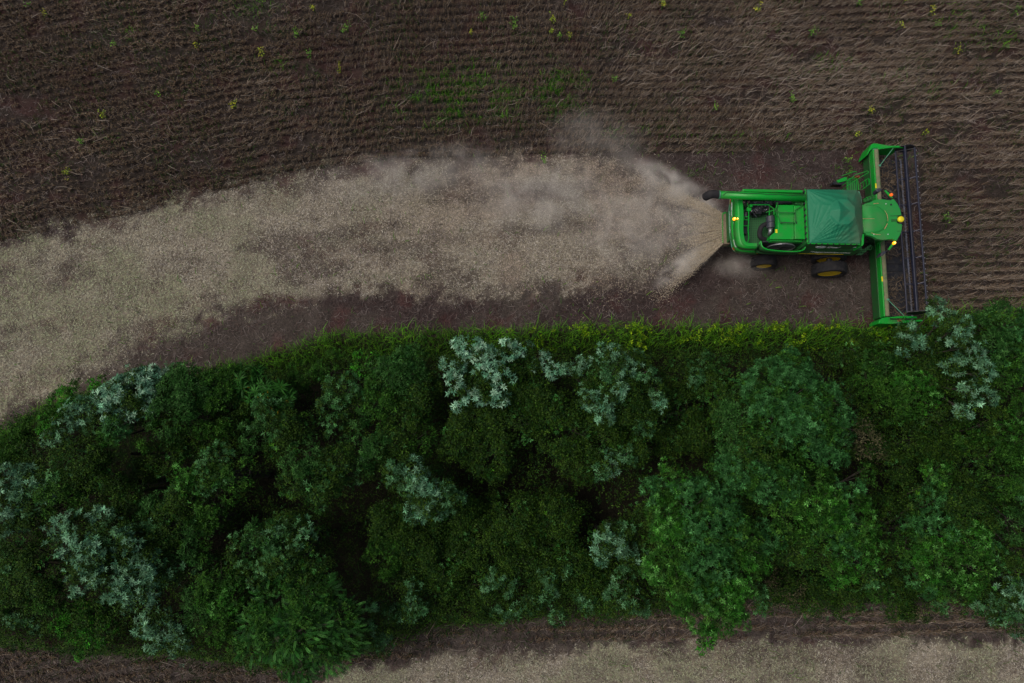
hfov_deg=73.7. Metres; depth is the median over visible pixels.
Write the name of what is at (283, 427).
vine tree
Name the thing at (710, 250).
flying chaff
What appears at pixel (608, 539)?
silver tree
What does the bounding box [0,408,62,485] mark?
shrub
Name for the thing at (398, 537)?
vine tree
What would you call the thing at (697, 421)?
shrub
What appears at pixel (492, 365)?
silver tree
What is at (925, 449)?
vine tree
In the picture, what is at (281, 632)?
feather leaf tree
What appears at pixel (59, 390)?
shrub
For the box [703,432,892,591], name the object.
green tree
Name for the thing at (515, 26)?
weed plant
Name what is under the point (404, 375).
dark tree
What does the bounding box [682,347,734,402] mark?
shrub
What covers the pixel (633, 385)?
silver tree
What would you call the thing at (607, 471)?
silver tree
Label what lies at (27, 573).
vine tree
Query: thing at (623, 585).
silver tree
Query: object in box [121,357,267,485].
dark tree
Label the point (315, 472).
vine tree
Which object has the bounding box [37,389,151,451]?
silver tree
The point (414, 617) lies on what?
silver sapling
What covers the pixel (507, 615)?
silver sapling
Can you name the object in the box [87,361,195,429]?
silver tree
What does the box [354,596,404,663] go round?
teal shrub
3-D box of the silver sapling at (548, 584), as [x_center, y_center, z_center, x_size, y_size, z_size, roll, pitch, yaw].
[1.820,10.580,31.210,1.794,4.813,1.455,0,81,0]
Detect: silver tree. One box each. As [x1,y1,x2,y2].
[0,457,112,539]
[0,540,73,637]
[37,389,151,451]
[40,497,209,619]
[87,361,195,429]
[129,602,201,668]
[379,445,466,526]
[436,329,565,420]
[557,330,673,442]
[568,557,657,625]
[585,516,648,568]
[591,442,639,483]
[880,293,999,424]
[940,568,1023,642]
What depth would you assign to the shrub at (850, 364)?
32.05 m
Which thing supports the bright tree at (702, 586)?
on the ground at (318, 318)
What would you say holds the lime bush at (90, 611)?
on the ground at (318, 318)
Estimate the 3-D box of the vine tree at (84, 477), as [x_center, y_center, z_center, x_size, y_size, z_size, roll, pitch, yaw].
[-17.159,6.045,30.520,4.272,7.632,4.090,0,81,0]
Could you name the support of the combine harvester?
on the ground at (318, 318)
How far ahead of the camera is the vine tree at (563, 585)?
29.94 m
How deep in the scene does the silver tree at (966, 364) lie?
28.62 m
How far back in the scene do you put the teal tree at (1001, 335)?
29.67 m
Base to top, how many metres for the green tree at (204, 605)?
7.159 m
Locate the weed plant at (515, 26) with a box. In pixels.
[509,16,517,29]
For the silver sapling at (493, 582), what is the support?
on the ground at (318, 318)
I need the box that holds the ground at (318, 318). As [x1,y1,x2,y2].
[0,0,1023,682]
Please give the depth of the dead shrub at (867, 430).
28.52 m
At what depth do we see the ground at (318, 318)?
36.13 m
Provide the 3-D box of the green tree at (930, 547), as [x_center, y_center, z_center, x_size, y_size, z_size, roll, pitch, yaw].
[17.350,8.225,29.817,5.058,8.328,5.258,37,83,6]
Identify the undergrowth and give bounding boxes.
[0,326,1023,675]
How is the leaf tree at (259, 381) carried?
on the ground at (318, 318)
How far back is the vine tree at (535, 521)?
29.66 m
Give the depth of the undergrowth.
30.80 m
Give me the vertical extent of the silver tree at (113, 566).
8.272 m
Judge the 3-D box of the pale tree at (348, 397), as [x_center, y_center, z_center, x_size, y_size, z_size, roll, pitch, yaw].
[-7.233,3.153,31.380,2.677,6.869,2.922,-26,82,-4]
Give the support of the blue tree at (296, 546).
on the ground at (318, 318)
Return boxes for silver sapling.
[364,570,430,624]
[477,565,526,601]
[488,588,570,633]
[533,564,573,598]
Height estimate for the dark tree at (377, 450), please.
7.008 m
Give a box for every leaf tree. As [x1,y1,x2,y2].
[157,439,270,521]
[229,357,298,417]
[232,557,373,682]
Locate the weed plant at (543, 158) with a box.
[541,151,546,163]
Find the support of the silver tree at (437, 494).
on the ground at (318, 318)
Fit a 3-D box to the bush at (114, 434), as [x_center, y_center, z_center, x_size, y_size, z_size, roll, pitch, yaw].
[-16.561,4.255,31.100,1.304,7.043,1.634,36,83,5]
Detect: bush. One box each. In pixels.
[46,585,131,666]
[94,414,187,448]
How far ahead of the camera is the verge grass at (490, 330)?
35.08 m
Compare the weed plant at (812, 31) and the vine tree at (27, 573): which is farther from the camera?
the weed plant at (812, 31)
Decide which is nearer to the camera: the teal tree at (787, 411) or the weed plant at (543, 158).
the teal tree at (787, 411)
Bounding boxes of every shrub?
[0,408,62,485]
[34,371,107,438]
[285,325,430,395]
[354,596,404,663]
[648,351,728,464]
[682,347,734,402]
[759,566,873,624]
[808,415,891,474]
[821,326,887,388]
[861,572,940,625]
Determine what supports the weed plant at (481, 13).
on the ground at (318, 318)
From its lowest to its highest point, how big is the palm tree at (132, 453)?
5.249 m
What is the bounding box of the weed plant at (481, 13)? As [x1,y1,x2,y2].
[478,12,486,22]
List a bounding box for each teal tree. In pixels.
[703,342,857,475]
[936,299,1023,403]
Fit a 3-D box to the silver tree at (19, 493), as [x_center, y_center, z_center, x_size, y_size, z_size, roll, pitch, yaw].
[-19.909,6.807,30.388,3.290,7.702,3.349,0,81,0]
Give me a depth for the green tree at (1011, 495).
28.94 m
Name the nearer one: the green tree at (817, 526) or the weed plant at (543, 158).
the green tree at (817, 526)
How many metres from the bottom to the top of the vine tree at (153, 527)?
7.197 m
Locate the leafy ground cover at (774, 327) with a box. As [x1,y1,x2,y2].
[0,311,1003,442]
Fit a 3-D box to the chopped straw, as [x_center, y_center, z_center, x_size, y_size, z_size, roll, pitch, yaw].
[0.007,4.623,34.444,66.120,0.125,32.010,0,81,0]
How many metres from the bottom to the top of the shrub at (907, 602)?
2.874 m
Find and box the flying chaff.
[549,154,723,311]
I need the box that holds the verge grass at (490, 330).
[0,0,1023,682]
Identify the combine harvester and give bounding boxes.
[702,143,927,326]
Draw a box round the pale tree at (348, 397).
[306,368,373,443]
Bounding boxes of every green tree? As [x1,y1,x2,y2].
[170,546,281,656]
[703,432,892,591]
[853,458,1012,619]
[914,388,1023,585]
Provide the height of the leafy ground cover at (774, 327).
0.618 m
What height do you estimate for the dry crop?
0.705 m
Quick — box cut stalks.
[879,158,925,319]
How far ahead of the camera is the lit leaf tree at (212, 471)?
27.18 m
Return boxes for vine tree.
[0,512,95,622]
[31,430,167,527]
[126,489,237,569]
[236,393,321,462]
[274,433,359,515]
[350,486,489,616]
[430,390,555,486]
[441,483,590,588]
[451,531,615,625]
[524,379,653,488]
[870,398,1021,493]
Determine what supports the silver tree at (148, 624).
on the ground at (318, 318)
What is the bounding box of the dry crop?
[0,0,1023,682]
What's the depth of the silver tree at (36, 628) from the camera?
29.56 m
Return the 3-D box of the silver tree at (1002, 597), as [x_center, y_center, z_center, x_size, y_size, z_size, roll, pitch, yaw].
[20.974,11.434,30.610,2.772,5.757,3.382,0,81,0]
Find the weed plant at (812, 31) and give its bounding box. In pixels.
[808,25,818,36]
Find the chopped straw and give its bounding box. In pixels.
[0,136,1023,682]
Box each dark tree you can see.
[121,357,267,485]
[339,418,439,488]
[353,339,451,439]
[836,329,963,440]
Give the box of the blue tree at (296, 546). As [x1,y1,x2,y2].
[221,505,335,593]
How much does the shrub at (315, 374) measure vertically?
4.052 m
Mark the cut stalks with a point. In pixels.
(895, 179)
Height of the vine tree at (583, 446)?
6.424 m
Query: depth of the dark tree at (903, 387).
29.55 m
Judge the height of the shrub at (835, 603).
3.250 m
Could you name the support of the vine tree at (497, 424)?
on the ground at (318, 318)
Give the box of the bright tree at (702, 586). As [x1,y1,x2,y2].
[618,455,792,656]

